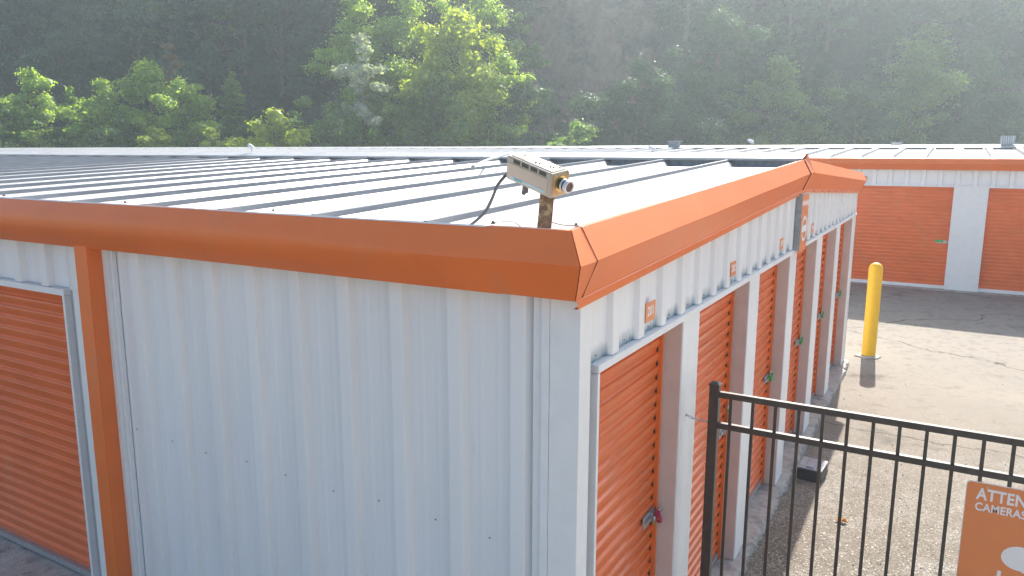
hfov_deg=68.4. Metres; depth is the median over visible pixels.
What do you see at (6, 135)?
broadleaf tree
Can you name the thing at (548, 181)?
security camera
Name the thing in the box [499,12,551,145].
broadleaf tree
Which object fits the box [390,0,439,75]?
conifer
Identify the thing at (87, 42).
broadleaf tree
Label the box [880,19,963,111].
broadleaf tree
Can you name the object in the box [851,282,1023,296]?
slab
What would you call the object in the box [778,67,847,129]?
broadleaf tree
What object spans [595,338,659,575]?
door
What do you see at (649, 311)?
number sign
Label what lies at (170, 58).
broadleaf tree
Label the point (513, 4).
broadleaf tree
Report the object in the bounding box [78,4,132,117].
conifer
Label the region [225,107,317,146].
broadleaf tree
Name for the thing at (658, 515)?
padlock
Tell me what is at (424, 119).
broadleaf tree
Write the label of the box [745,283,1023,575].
ground
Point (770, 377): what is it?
padlock
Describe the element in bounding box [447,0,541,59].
broadleaf tree
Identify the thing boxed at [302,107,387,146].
broadleaf tree
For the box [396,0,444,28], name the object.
broadleaf tree
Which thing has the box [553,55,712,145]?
broadleaf tree
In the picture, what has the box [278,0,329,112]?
conifer
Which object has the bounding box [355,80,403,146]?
broadleaf tree
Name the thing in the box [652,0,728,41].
broadleaf tree
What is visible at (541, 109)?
broadleaf tree
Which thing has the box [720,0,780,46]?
broadleaf tree
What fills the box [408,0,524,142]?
broadleaf tree
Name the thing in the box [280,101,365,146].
broadleaf tree
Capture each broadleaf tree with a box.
[0,66,63,147]
[0,86,28,143]
[0,94,57,147]
[0,100,59,147]
[9,27,99,136]
[26,6,146,90]
[47,28,87,105]
[53,78,133,145]
[69,57,217,146]
[74,108,164,147]
[91,0,175,104]
[93,55,193,131]
[127,77,233,146]
[140,43,195,146]
[171,39,247,134]
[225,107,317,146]
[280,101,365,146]
[283,0,351,65]
[293,0,403,146]
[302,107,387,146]
[323,0,433,60]
[331,32,402,146]
[341,0,454,143]
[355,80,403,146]
[372,69,497,146]
[385,95,448,146]
[391,4,518,146]
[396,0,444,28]
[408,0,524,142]
[435,0,538,44]
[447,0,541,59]
[464,49,557,145]
[487,79,587,145]
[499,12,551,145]
[539,99,643,145]
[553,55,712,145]
[626,77,707,145]
[627,97,732,145]
[648,4,780,144]
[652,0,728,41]
[688,90,744,141]
[693,0,739,28]
[711,0,774,73]
[711,52,852,144]
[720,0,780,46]
[724,69,811,143]
[738,40,845,144]
[776,80,903,144]
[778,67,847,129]
[795,0,870,59]
[823,56,901,144]
[847,36,975,144]
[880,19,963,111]
[897,33,1023,144]
[926,87,1023,143]
[998,0,1023,56]
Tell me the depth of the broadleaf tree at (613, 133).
51.17 m
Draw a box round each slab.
[711,359,848,575]
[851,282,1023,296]
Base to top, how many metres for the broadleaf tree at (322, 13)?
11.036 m
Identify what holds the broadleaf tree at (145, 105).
on the hillside
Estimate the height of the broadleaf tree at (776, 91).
10.613 m
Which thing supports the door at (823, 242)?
in the storage building at (306, 364)
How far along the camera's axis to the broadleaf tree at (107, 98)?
46.25 m
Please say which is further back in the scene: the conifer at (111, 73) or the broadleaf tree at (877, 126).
the conifer at (111, 73)
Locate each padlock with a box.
[652,516,656,525]
[655,507,662,522]
[768,370,772,380]
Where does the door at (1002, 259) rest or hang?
in the storage building at (965, 204)
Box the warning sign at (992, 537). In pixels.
[956,480,1023,575]
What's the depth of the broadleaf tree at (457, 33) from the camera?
47.70 m
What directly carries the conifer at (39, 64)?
on the hillside
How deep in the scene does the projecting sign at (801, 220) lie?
6.54 m
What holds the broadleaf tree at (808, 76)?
on the hillside
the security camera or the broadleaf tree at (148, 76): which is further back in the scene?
the broadleaf tree at (148, 76)
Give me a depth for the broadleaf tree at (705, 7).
68.64 m
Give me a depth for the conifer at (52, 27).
68.57 m
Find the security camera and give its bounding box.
[470,152,573,227]
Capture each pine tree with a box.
[48,86,88,147]
[196,67,256,146]
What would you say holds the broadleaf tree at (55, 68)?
on the hillside
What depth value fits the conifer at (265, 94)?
61.86 m
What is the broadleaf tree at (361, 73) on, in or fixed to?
on the hillside
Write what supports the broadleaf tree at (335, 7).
on the hillside
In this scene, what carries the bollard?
on the ground
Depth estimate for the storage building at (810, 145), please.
39.09 m
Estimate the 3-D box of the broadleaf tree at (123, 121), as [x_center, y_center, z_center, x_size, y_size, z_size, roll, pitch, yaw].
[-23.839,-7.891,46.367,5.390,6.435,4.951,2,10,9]
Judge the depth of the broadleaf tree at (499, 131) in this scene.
49.05 m
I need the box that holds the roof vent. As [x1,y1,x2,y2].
[667,141,682,146]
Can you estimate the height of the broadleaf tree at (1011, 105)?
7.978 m
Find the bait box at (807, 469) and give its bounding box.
[796,456,827,482]
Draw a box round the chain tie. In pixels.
[685,413,707,421]
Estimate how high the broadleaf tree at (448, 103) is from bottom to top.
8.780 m
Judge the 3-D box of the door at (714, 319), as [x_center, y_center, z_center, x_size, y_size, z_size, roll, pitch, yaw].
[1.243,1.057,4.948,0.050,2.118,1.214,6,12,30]
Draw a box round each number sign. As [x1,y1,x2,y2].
[645,299,655,323]
[730,260,735,276]
[779,238,782,249]
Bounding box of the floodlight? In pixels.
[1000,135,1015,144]
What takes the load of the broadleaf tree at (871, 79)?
on the hillside
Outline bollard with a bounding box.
[854,262,882,359]
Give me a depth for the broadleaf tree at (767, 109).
62.26 m
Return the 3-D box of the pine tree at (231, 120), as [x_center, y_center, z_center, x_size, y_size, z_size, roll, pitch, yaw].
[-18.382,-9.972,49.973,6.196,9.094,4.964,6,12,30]
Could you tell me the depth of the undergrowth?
66.39 m
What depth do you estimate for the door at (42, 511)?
5.11 m
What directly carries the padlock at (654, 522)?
attached to the storage building at (306, 364)
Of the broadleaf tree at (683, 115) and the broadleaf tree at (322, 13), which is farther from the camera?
the broadleaf tree at (322, 13)
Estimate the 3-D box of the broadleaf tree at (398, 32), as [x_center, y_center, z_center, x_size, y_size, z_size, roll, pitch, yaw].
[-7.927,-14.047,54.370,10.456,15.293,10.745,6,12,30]
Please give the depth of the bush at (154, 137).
44.72 m
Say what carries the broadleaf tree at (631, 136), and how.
on the hillside
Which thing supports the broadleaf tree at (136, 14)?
on the hillside
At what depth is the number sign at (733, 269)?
4.75 m
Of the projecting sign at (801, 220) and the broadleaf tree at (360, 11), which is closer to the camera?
the projecting sign at (801, 220)
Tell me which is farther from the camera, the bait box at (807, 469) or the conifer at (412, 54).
the conifer at (412, 54)
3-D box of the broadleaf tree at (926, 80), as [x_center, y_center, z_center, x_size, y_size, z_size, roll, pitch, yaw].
[29.028,-12.379,55.495,8.275,11.865,9.078,6,12,30]
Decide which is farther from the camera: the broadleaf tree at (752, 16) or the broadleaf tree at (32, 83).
the broadleaf tree at (752, 16)
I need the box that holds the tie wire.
[539,221,581,227]
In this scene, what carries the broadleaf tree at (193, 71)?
on the hillside
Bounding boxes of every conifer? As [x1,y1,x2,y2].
[0,77,6,94]
[28,53,66,147]
[39,8,64,102]
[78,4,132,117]
[238,29,285,137]
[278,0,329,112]
[346,0,395,64]
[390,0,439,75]
[678,34,708,103]
[766,24,800,110]
[799,43,839,135]
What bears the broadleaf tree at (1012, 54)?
on the hillside
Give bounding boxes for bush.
[135,126,178,146]
[199,126,228,146]
[547,118,601,145]
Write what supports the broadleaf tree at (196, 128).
on the hillside
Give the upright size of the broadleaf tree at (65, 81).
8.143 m
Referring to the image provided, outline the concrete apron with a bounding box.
[0,535,84,575]
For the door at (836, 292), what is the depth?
10.51 m
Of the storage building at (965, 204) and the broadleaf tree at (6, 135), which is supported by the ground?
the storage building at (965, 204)
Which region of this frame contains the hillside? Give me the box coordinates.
[0,0,1023,146]
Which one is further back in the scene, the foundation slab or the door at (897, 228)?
the door at (897, 228)
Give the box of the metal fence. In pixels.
[700,380,1023,575]
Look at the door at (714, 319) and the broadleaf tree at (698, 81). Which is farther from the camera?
the broadleaf tree at (698, 81)
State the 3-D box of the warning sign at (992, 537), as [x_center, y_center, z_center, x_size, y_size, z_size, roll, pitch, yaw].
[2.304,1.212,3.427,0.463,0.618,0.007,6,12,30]
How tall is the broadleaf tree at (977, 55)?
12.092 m
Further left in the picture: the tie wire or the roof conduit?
the roof conduit
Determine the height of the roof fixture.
0.154 m
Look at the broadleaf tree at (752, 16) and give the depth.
66.45 m
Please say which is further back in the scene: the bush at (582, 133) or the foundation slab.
the bush at (582, 133)
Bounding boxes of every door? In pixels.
[0,285,90,575]
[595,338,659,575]
[687,293,731,575]
[749,266,774,503]
[784,250,803,443]
[811,235,825,398]
[829,224,842,367]
[851,185,953,288]
[978,188,1023,294]
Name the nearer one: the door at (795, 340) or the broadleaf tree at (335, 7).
the door at (795, 340)
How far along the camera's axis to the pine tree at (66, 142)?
47.45 m
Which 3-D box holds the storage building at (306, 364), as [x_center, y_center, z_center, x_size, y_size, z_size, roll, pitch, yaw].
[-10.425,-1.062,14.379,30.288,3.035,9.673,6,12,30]
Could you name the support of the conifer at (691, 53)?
on the hillside
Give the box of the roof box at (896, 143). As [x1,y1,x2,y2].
[891,142,902,144]
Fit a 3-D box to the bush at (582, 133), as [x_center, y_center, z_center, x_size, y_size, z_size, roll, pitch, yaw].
[3.432,-7.266,45.441,4.291,5.830,4.345,-3,11,-17]
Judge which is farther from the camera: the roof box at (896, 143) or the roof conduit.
the roof box at (896, 143)
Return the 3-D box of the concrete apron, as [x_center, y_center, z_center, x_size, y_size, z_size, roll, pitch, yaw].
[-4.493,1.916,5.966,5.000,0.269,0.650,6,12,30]
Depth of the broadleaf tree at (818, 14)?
66.91 m
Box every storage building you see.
[0,145,1023,294]
[0,152,866,575]
[470,144,1023,148]
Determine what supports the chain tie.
attached to the metal fence
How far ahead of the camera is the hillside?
67.53 m
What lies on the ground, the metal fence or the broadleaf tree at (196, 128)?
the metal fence
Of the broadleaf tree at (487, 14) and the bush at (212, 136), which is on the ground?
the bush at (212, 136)
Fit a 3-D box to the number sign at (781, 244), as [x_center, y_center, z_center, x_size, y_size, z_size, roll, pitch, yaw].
[2.172,-0.356,6.075,0.005,0.092,0.128,6,12,30]
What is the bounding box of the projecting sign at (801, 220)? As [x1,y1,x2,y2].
[793,194,808,252]
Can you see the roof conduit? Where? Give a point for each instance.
(473, 166)
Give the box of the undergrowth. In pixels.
[5,0,1023,146]
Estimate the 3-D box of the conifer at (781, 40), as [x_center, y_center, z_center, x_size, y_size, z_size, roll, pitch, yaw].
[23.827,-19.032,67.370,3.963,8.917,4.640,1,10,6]
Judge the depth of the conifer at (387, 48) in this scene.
61.24 m
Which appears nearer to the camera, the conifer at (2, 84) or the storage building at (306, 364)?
the storage building at (306, 364)
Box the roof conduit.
[471,152,512,168]
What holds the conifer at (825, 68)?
on the hillside
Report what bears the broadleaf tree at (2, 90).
on the hillside
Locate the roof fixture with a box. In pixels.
[648,145,656,151]
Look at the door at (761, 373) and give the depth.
6.48 m

